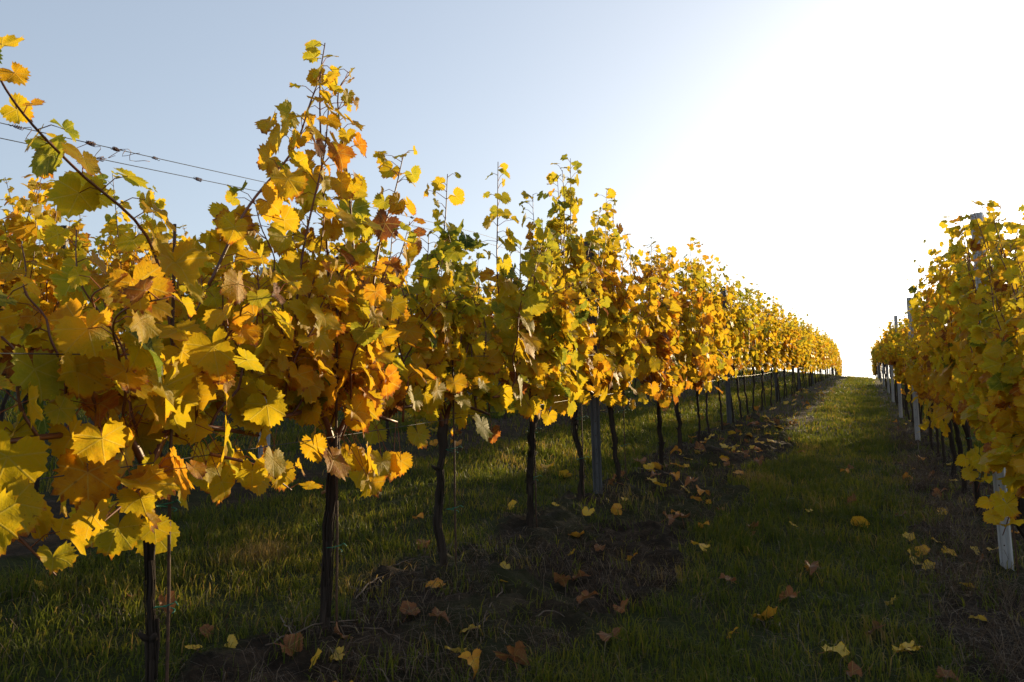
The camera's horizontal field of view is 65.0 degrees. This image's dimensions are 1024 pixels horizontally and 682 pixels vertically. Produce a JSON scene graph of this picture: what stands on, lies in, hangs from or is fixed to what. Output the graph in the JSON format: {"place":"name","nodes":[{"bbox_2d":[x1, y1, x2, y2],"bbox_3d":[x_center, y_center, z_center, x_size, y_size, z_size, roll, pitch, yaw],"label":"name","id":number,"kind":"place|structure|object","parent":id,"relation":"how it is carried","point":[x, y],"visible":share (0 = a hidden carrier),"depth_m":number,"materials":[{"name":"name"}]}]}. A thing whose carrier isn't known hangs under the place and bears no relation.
{"place":"outdoors","nodes":[
{"label":"outdoors","id":0,"kind":"place"},
{"bbox_2d":[0,353,741,357],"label":"trellis wire","id":1,"kind":"object","parent":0,"point":[128,354],"visible":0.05,"depth_m":1.91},
{"bbox_2d":[36,368,797,479],"bbox_3d":[10.788,1.169,28.887,0.003,3.218,62.150,-4,-6,24],"label":"trellis wire","id":2,"kind":"object","parent":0,"point":[326,437],"visible":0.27,"depth_m":2.73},
{"bbox_2d":[0,369,1023,681],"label":"ground","id":3,"kind":"structure","parent":0,"point":[550,517],"depth_m":3.69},
{"bbox_2d":[0,274,88,575],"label":"grapevine","id":4,"kind":"object","parent":3,"relation":"on","point":[25,509],"visible":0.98,"depth_m":1.76,"materials":[{"name":"yellow plant"}]},
{"bbox_2d":[0,177,91,421],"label":"grapevine","id":5,"kind":"object","parent":3,"relation":"on","point":[9,200],"visible":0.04,"depth_m":7.11,"materials":[{"name":"plant"}]},
{"bbox_2d":[0,133,96,491],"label":"grapevine","id":6,"kind":"object","parent":3,"relation":"on","point":[27,231],"visible":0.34,"depth_m":4.49,"materials":[{"name":"yellow plant"}]},
{"bbox_2d":[66,210,151,351],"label":"grapevine","id":7,"kind":"object","parent":3,"relation":"on","point":[101,250],"visible":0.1,"depth_m":8.00,"materials":[{"name":"plant"}]},
{"bbox_2d":[88,171,221,457],"bbox_3d":[-2.345,-0.049,5.467,0.575,2.004,1.186,-4,-6,27],"label":"grapevine","id":8,"kind":"object","parent":3,"relation":"on","point":[127,261],"visible":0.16,"depth_m":5.22,"materials":[{"name":"yellow plant"}]},
{"bbox_2d":[0,34,322,681],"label":"grapevine","id":9,"kind":"object","parent":3,"relation":"on","point":[197,364],"visible":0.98,"depth_m":2.10,"materials":[{"name":"yellow plant"}]},
{"bbox_2d":[153,224,180,681],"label":"support rod","id":10,"kind":"object","parent":3,"relation":"on","point":[167,606],"visible":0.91,"depth_m":2.18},
{"bbox_2d":[157,591,176,613],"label":"fallen leaf","id":11,"kind":"object","parent":3,"relation":"on","point":[162,601],"visible":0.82,"depth_m":2.89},
{"bbox_2d":[167,225,233,314],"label":"grapevine","id":12,"kind":"object","parent":3,"relation":"on","point":[188,292],"visible":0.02,"depth_m":8.97,"materials":[{"name":"plant"}]},
{"bbox_2d":[199,624,213,637],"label":"fallen leaf","id":13,"kind":"object","parent":3,"relation":"on","point":[208,627],"visible":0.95,"depth_m":2.74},
{"bbox_2d":[224,634,237,647],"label":"fallen leaf","id":14,"kind":"object","parent":3,"relation":"on","point":[232,638],"visible":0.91,"depth_m":2.63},
{"bbox_2d":[212,220,272,331],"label":"grapevine","id":15,"kind":"object","parent":3,"relation":"on","point":[248,265],"visible":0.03,"depth_m":9.83,"materials":[{"name":"plant"}]},
{"bbox_2d":[213,236,300,440],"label":"grapevine","id":16,"kind":"object","parent":3,"relation":"on","point":[230,318],"visible":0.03,"depth_m":6.10,"materials":[{"name":"yellow plant"}]},
{"bbox_2d":[0,122,523,247],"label":"trellis wire","id":17,"kind":"object","parent":3,"relation":"on","point":[114,148],"visible":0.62,"depth_m":5.13,"materials":[{"name":"metal"}]},
{"bbox_2d":[258,267,270,457],"bbox_3d":[-1.844,0.279,5.994,0.114,1.680,0.035,0,-7,-16],"label":"steel post","id":18,"kind":"object","parent":3,"relation":"on","point":[268,436],"visible":0.06,"depth_m":5.93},
{"bbox_2d":[0,138,569,267],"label":"trellis wire","id":19,"kind":"object","parent":3,"relation":"on","point":[196,178],"visible":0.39,"depth_m":5.60,"materials":[{"name":"metal"}]},
{"bbox_2d":[274,632,303,656],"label":"fallen leaf","id":20,"kind":"object","parent":3,"relation":"on","point":[288,646],"visible":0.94,"depth_m":2.63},
{"bbox_2d":[265,619,357,645],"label":"twig","id":21,"kind":"object","parent":3,"relation":"on","point":[280,637],"visible":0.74,"depth_m":2.77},
{"bbox_2d":[198,39,437,632],"bbox_3d":[-0.605,-0.035,2.934,0.614,2.238,1.289,-4,-6,24],"label":"grapevine","id":22,"kind":"object","parent":3,"relation":"on","point":[367,307],"visible":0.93,"depth_m":2.87,"materials":[{"name":"yellow plant"}]},
{"bbox_2d":[325,257,346,624],"bbox_3d":[-0.630,0.399,2.900,0.095,1.430,0.055,-4,-6,24],"label":"support rod","id":23,"kind":"object","parent":3,"relation":"on","point":[337,545],"visible":0.61,"depth_m":2.88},
{"bbox_2d":[329,646,348,660],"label":"fallen leaf","id":24,"kind":"object","parent":3,"relation":"on","point":[340,649],"visible":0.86,"depth_m":2.61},
{"bbox_2d":[334,621,352,638],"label":"fallen leaf","id":25,"kind":"object","parent":3,"relation":"on","point":[336,628],"visible":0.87,"depth_m":2.76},
{"bbox_2d":[310,218,391,440],"bbox_3d":[-1.617,-0.094,7.297,0.664,2.198,1.171,-4,-6,25],"label":"grapevine","id":26,"kind":"object","parent":3,"relation":"on","point":[334,252],"visible":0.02,"depth_m":7.22,"materials":[{"name":"plant"}]},
{"bbox_2d":[350,236,415,438],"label":"grapevine","id":27,"kind":"object","parent":3,"relation":"on","point":[391,347],"visible":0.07,"depth_m":8.06,"materials":[{"name":"plant"}]},
{"bbox_2d":[341,625,435,662],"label":"twig","id":28,"kind":"object","parent":3,"relation":"on","point":[387,634],"visible":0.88,"depth_m":2.81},
{"bbox_2d":[400,600,419,621],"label":"fallen leaf","id":29,"kind":"object","parent":3,"relation":"on","point":[412,605],"visible":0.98,"depth_m":3.08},
{"bbox_2d":[342,172,519,566],"bbox_3d":[-0.277,0.139,3.768,0.670,1.968,1.336,-4,-6,24],"label":"grapevine","id":30,"kind":"object","parent":3,"relation":"on","point":[474,375],"visible":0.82,"depth_m":3.73,"materials":[{"name":"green plant"}]},
{"bbox_2d":[425,578,445,588],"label":"fallen leaf","id":31,"kind":"object","parent":3,"relation":"on","point":[436,583],"visible":0.82,"depth_m":3.42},
{"bbox_2d":[429,607,449,624],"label":"fallen leaf","id":32,"kind":"object","parent":3,"relation":"on","point":[437,612],"visible":0.98,"depth_m":3.00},
{"bbox_2d":[446,290,463,565],"bbox_3d":[-0.267,0.433,3.724,0.095,1.430,0.055,-4,-6,24],"label":"support rod","id":33,"kind":"object","parent":3,"relation":"on","point":[454,451],"visible":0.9,"depth_m":3.70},
{"bbox_2d":[458,648,481,679],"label":"fallen leaf","id":34,"kind":"object","parent":3,"relation":"on","point":[470,659],"visible":0.94,"depth_m":2.66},
{"bbox_2d":[454,256,510,424],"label":"grapevine","id":35,"kind":"object","parent":3,"relation":"on","point":[486,350],"visible":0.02,"depth_m":9.70,"materials":[{"name":"plant"}]},
{"bbox_2d":[483,274,515,418],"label":"grapevine","id":36,"kind":"object","parent":3,"relation":"on","point":[495,293],"visible":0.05,"depth_m":10.45,"materials":[{"name":"plant"}]},
{"bbox_2d":[493,641,529,671],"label":"fallen leaf","id":37,"kind":"object","parent":3,"relation":"on","point":[517,651],"visible":0.94,"depth_m":2.74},
{"bbox_2d":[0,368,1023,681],"bbox_3d":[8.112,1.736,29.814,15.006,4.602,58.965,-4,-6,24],"label":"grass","id":38,"kind":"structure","parent":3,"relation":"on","point":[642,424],"depth_m":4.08,"materials":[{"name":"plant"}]},
{"bbox_2d":[467,163,598,526],"bbox_3d":[0.175,0.064,4.490,0.611,2.102,1.253,-4,-6,24],"label":"grapevine","id":39,"kind":"object","parent":3,"relation":"on","point":[539,312],"visible":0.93,"depth_m":4.41,"materials":[{"name":"yellow plant"}]},
{"bbox_2d":[527,395,542,527],"bbox_3d":[0.127,0.445,4.623,0.095,1.430,0.055,-4,-6,24],"label":"support rod","id":40,"kind":"object","parent":3,"relation":"on","point":[535,486],"visible":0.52,"depth_m":4.58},
{"bbox_2d":[494,153,618,501],"bbox_3d":[0.406,-0.057,5.579,0.670,2.420,1.261,-6,-7,38],"label":"grapevine","id":41,"kind":"object","parent":3,"relation":"on","point":[588,363],"visible":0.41,"depth_m":5.41,"materials":[{"name":"yellow plant"}]},
{"bbox_2d":[553,572,570,586],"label":"fallen leaf","id":42,"kind":"object","parent":3,"relation":"on","point":[562,580],"visible":0.97,"depth_m":3.74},
{"bbox_2d":[575,338,589,502],"bbox_3d":[0.469,0.450,5.404,0.095,1.430,0.055,-4,-6,24],"label":"support rod","id":43,"kind":"object","parent":3,"relation":"on","point":[582,443],"visible":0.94,"depth_m":5.38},
{"bbox_2d":[577,589,598,602],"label":"fallen leaf","id":44,"kind":"object","parent":3,"relation":"on","point":[586,595],"visible":0.96,"depth_m":3.47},
{"bbox_2d":[582,506,593,515],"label":"fallen leaf","id":45,"kind":"object","parent":3,"relation":"on","point":[585,511],"visible":0.98,"depth_m":4.98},
{"bbox_2d":[584,241,602,493],"bbox_3d":[0.601,0.291,5.901,0.091,2.088,0.030,-2,-7,6],"label":"steel post","id":46,"kind":"object","parent":3,"relation":"on","point":[596,441],"visible":0.27,"depth_m":5.85,"materials":[{"name":"metal"}]},
{"bbox_2d":[596,626,621,641],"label":"fallen leaf","id":47,"kind":"object","parent":3,"relation":"on","point":[603,635],"visible":0.91,"depth_m":2.99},
{"bbox_2d":[557,188,664,481],"bbox_3d":[0.861,-0.037,6.366,0.792,2.408,1.551,-4,-6,24],"label":"grapevine","id":48,"kind":"object","parent":3,"relation":"on","point":[626,369],"visible":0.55,"depth_m":6.30,"materials":[{"name":"yellow plant"}]},
{"bbox_2d":[611,503,622,514],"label":"fallen leaf","id":49,"kind":"object","parent":3,"relation":"on","point":[614,509],"visible":0.9,"depth_m":5.25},
{"bbox_2d":[613,599,627,612],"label":"fallen leaf","id":50,"kind":"object","parent":3,"relation":"on","point":[623,603],"visible":0.97,"depth_m":3.33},
{"bbox_2d":[620,324,630,481],"bbox_3d":[0.880,0.483,6.338,0.095,1.430,0.055,-4,-6,24],"label":"support rod","id":51,"kind":"object","parent":3,"relation":"on","point":[624,434],"visible":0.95,"depth_m":6.31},
{"bbox_2d":[628,237,686,469],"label":"grapevine","id":52,"kind":"object","parent":3,"relation":"on","point":[657,362],"visible":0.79,"depth_m":7.23,"materials":[{"name":"yellow plant"}]},
{"bbox_2d":[645,247,702,454],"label":"grapevine","id":53,"kind":"object","parent":3,"relation":"on","point":[684,317],"visible":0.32,"depth_m":8.34,"materials":[{"name":"yellow plant"}]},
{"bbox_2d":[675,237,722,441],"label":"grapevine","id":54,"kind":"object","parent":3,"relation":"on","point":[699,349],"visible":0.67,"depth_m":8.61,"materials":[{"name":"yellow plant"}]},
{"bbox_2d":[687,241,727,433],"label":"grapevine","id":55,"kind":"object","parent":3,"relation":"on","point":[717,365],"visible":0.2,"depth_m":10.17,"materials":[{"name":"plant"}]},
{"bbox_2d":[705,254,733,429],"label":"grapevine","id":56,"kind":"object","parent":3,"relation":"on","point":[726,345],"visible":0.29,"depth_m":10.83,"materials":[{"name":"yellow plant"}]},
{"bbox_2d":[720,287,731,423],"bbox_3d":[3.119,0.334,11.663,0.091,2.270,0.030,-2,-6,6],"label":"steel post","id":57,"kind":"object","parent":3,"relation":"on","point":[728,401],"visible":0.37,"depth_m":11.61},
{"bbox_2d":[711,261,743,423],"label":"grapevine","id":58,"kind":"object","parent":3,"relation":"on","point":[736,343],"visible":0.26,"depth_m":11.76,"materials":[{"name":"yellow plant"}]},
{"bbox_2d":[726,279,758,418],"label":"grapevine","id":59,"kind":"object","parent":3,"relation":"on","point":[742,313],"visible":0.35,"depth_m":12.47,"materials":[{"name":"yellow plant"}]},
{"bbox_2d":[732,274,763,415],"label":"grapevine","id":60,"kind":"object","parent":3,"relation":"on","point":[758,320],"visible":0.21,"depth_m":13.39,"materials":[{"name":"plant"}]},
{"bbox_2d":[743,284,777,413],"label":"grapevine","id":61,"kind":"object","parent":3,"relation":"on","point":[758,360],"visible":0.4,"depth_m":14.17,"materials":[{"name":"plant"}]},
{"bbox_2d":[742,286,783,410],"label":"grapevine","id":62,"kind":"object","parent":3,"relation":"on","point":[772,332],"visible":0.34,"depth_m":14.88,"materials":[{"name":"plant"}]},
{"bbox_2d":[753,605,776,620],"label":"fallen leaf","id":63,"kind":"object","parent":3,"relation":"on","point":[770,611],"visible":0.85,"depth_m":3.35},
{"bbox_2d":[757,293,772,407],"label":"grapevine","id":64,"kind":"object","parent":3,"relation":"on","point":[766,320],"visible":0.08,"depth_m":15.70,"materials":[{"name":"plant"}]},
{"bbox_2d":[761,292,783,405],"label":"grapevine","id":65,"kind":"object","parent":3,"relation":"on","point":[776,360],"visible":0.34,"depth_m":16.51,"materials":[{"name":"yellow plant"}]},
{"bbox_2d":[772,296,785,401],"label":"grapevine","id":66,"kind":"object","parent":3,"relation":"on","point":[783,320],"visible":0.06,"depth_m":18.25,"materials":[{"name":"plant"}]},
{"bbox_2d":[763,297,795,403],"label":"grapevine","id":67,"kind":"object","parent":3,"relation":"on","point":[785,336],"visible":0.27,"depth_m":17.29,"materials":[{"name":"plant"}]},
{"bbox_2d":[777,306,800,398],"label":"grapevine","id":68,"kind":"object","parent":3,"relation":"on","point":[790,354],"visible":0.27,"depth_m":19.07,"materials":[{"name":"plant"}]},
{"bbox_2d":[779,585,799,602],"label":"fallen leaf","id":69,"kind":"object","parent":3,"relation":"on","point":[789,591],"visible":0.93,"depth_m":3.60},
{"bbox_2d":[787,315,805,393],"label":"grapevine","id":70,"kind":"object","parent":3,"relation":"on","point":[799,354],"visible":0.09,"depth_m":21.59,"materials":[{"name":"plant"}]},
{"bbox_2d":[786,310,809,395],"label":"grapevine","id":71,"kind":"object","parent":3,"relation":"on","point":[795,361],"visible":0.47,"depth_m":20.71,"materials":[{"name":"plant"}]},
{"bbox_2d":[792,310,811,390],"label":"grapevine","id":72,"kind":"object","parent":3,"relation":"on","point":[805,340],"visible":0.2,"depth_m":23.21,"materials":[{"name":"plant"}]},
{"bbox_2d":[794,313,809,390],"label":"grapevine","id":73,"kind":"object","parent":3,"relation":"on","point":[805,331],"visible":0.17,"depth_m":24.08,"materials":[{"name":"plant"}]},
{"bbox_2d":[798,319,812,389],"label":"grapevine","id":74,"kind":"object","parent":3,"relation":"on","point":[805,361],"visible":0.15,"depth_m":24.79,"materials":[{"name":"plant"}]},
{"bbox_2d":[800,317,813,387],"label":"grapevine","id":75,"kind":"object","parent":3,"relation":"on","point":[811,356],"visible":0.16,"depth_m":27.16,"materials":[{"name":"plant"}]},
{"bbox_2d":[801,314,815,387],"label":"grapevine","id":76,"kind":"object","parent":3,"relation":"on","point":[810,341],"visible":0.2,"depth_m":26.38,"materials":[{"name":"yellow plant"}]},
{"bbox_2d":[803,320,815,386],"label":"grapevine","id":77,"kind":"object","parent":3,"relation":"on","point":[813,343],"visible":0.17,"depth_m":28.01,"materials":[{"name":"plant"}]},
{"bbox_2d":[805,560,818,575],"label":"fallen leaf","id":78,"kind":"object","parent":3,"relation":"on","point":[813,566],"visible":0.98,"depth_m":3.97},
{"bbox_2d":[809,323,819,378],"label":"grapevine","id":79,"kind":"object","parent":3,"relation":"on","point":[816,351],"visible":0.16,"depth_m":29.77,"materials":[{"name":"yellow plant"}]},
{"bbox_2d":[811,322,820,382],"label":"grapevine","id":80,"kind":"object","parent":3,"relation":"on","point":[817,358],"visible":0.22,"depth_m":30.59,"materials":[{"name":"yellow plant"}]},
{"bbox_2d":[815,326,826,382],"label":"grapevine","id":81,"kind":"object","parent":3,"relation":"on","point":[820,355],"visible":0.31,"depth_m":32.30,"materials":[{"name":"plant"}]},
{"bbox_2d":[817,641,849,656],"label":"fallen leaf","id":82,"kind":"object","parent":3,"relation":"on","point":[839,648],"visible":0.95,"depth_m":2.97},
{"bbox_2d":[844,661,862,676],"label":"fallen leaf","id":83,"kind":"object","parent":3,"relation":"on","point":[853,668],"visible":0.94,"depth_m":2.81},
{"bbox_2d":[850,516,869,527],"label":"fallen leaf","id":84,"kind":"object","parent":3,"relation":"on","point":[859,519],"visible":0.62,"depth_m":5.28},
{"bbox_2d":[865,620,885,636],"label":"fallen leaf","id":85,"kind":"object","parent":3,"relation":"on","point":[874,623],"visible":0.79,"depth_m":3.21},
{"bbox_2d":[889,328,894,401],"bbox_3d":[10.055,0.733,21.273,0.027,2.270,0.084,4,-6,-38],"label":"steel post","id":86,"kind":"object","parent":3,"relation":"on","point":[892,383],"visible":0.34,"depth_m":21.23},
{"bbox_2d":[873,322,913,425],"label":"grapevine","id":87,"kind":"object","parent":3,"relation":"on","point":[897,362],"visible":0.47,"depth_m":14.03,"materials":[{"name":"plant"}]},
{"bbox_2d":[894,316,902,417],"bbox_3d":[7.645,0.627,15.888,0.026,2.270,0.084,4,-7,-38],"label":"steel post","id":88,"kind":"object","parent":3,"relation":"on","point":[899,384],"visible":0.28,"depth_m":15.84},
{"bbox_2d":[888,320,909,419],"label":"grapevine","id":89,"kind":"object","parent":3,"relation":"on","point":[891,331],"visible":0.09,"depth_m":15.50,"materials":[{"name":"plant"}]},
{"bbox_2d":[884,311,919,422],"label":"grapevine","id":90,"kind":"object","parent":3,"relation":"on","point":[898,352],"visible":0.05,"depth_m":13.12,"materials":[{"name":"plant"}]},
{"bbox_2d":[895,318,922,431],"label":"grapevine","id":91,"kind":"object","parent":3,"relation":"on","point":[906,358],"visible":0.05,"depth_m":11.97,"materials":[{"name":"yellow plant"}]},
{"bbox_2d":[895,640,922,651],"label":"fallen leaf","id":92,"kind":"object","parent":3,"relation":"on","point":[905,645],"visible":0.98,"depth_m":3.04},
{"bbox_2d":[906,297,920,439],"bbox_3d":[5.585,0.519,11.162,0.028,2.270,0.084,4,-8,-38],"label":"steel post","id":93,"kind":"object","parent":3,"relation":"on","point":[916,412],"visible":0.4,"depth_m":11.11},
{"bbox_2d":[901,312,930,441],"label":"grapevine","id":94,"kind":"object","parent":3,"relation":"on","point":[906,375],"visible":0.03,"depth_m":11.12,"materials":[{"name":"plant"}]},
{"bbox_2d":[899,319,933,450],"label":"grapevine","id":95,"kind":"object","parent":3,"relation":"on","point":[908,397],"visible":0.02,"depth_m":10.30,"materials":[{"name":"yellow plant"}]},
{"bbox_2d":[889,294,952,466],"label":"grapevine","id":96,"kind":"object","parent":3,"relation":"on","point":[914,352],"visible":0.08,"depth_m":8.73,"materials":[{"name":"yellow plant"}]},
{"bbox_2d":[914,544,929,556],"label":"fallen leaf","id":97,"kind":"object","parent":3,"relation":"on","point":[921,548],"visible":0.75,"depth_m":4.67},
{"bbox_2d":[904,306,940,456],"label":"grapevine","id":98,"kind":"object","parent":3,"relation":"on","point":[916,383],"visible":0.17,"depth_m":9.30,"materials":[{"name":"plant"}]},
{"bbox_2d":[916,264,956,481],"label":"grapevine","id":99,"kind":"object","parent":3,"relation":"on","point":[923,359],"visible":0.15,"depth_m":7.89,"materials":[{"name":"yellow plant"}]},
{"bbox_2d":[907,259,978,494],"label":"grapevine","id":100,"kind":"object","parent":3,"relation":"on","point":[934,359],"visible":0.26,"depth_m":6.85,"materials":[{"name":"plant"}]},
{"bbox_2d":[868,421,1023,681],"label":"dead weeds","id":101,"kind":"object","parent":3,"relation":"on","point":[942,569],"visible":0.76,"depth_m":4.30,"materials":[{"name":"plant"}]},
{"bbox_2d":[935,666,959,681],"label":"fallen leaf","id":102,"kind":"object","parent":3,"relation":"on","point":[943,672],"visible":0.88,"depth_m":2.76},
{"bbox_2d":[907,236,988,515],"bbox_3d":[3.362,0.264,5.928,0.632,2.131,1.161,-3,-6,20],"label":"grapevine","id":103,"kind":"object","parent":3,"relation":"on","point":[947,388],"visible":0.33,"depth_m":6.02,"materials":[{"name":"yellow plant"}]},
{"bbox_2d":[967,421,980,512],"bbox_3d":[3.399,0.641,5.899,0.116,1.430,0.055,-4,-6,24],"label":"support rod","id":104,"kind":"object","parent":3,"relation":"on","point":[970,437],"visible":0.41,"depth_m":5.87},
{"bbox_2d":[938,203,1023,532],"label":"grapevine","id":105,"kind":"object","parent":3,"relation":"on","point":[942,224],"visible":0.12,"depth_m":4.86,"materials":[{"name":"plant"}]},
{"bbox_2d":[941,200,1023,537],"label":"grapevine","id":106,"kind":"object","parent":3,"relation":"on","point":[965,375],"visible":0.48,"depth_m":4.42,"materials":[{"name":"plant"}]},
{"bbox_2d":[958,239,1023,535],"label":"grapevine","id":107,"kind":"object","parent":3,"relation":"on","point":[1004,447],"visible":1,"depth_m":3.50,"materials":[{"name":"yellow plant"}]},
{"bbox_2d":[969,212,1013,569],"bbox_3d":[2.736,0.379,4.569,0.025,2.270,0.084,5,-9,-38],"label":"steel post","id":108,"kind":"object","parent":3,"relation":"on","point":[1005,542],"visible":0.11,"depth_m":4.49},
{"bbox_2d":[1012,524,1018,575],"bbox_3d":[2.667,0.619,4.250,0.133,1.430,0.055,-4,-6,24],"label":"support rod","id":109,"kind":"object","parent":3,"relation":"on","point":[1015,549],"visible":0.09,"depth_m":4.21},
{"bbox_2d":[0,389,1023,681],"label":"fallen leaves","id":110,"kind":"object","parent":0,"point":[550,563],"depth_m":3.38,"materials":[{"name":"plant"}]},
{"bbox_2d":[0,0,1023,378],"label":"sky","id":111,"kind":"structure","parent":0,"point":[812,148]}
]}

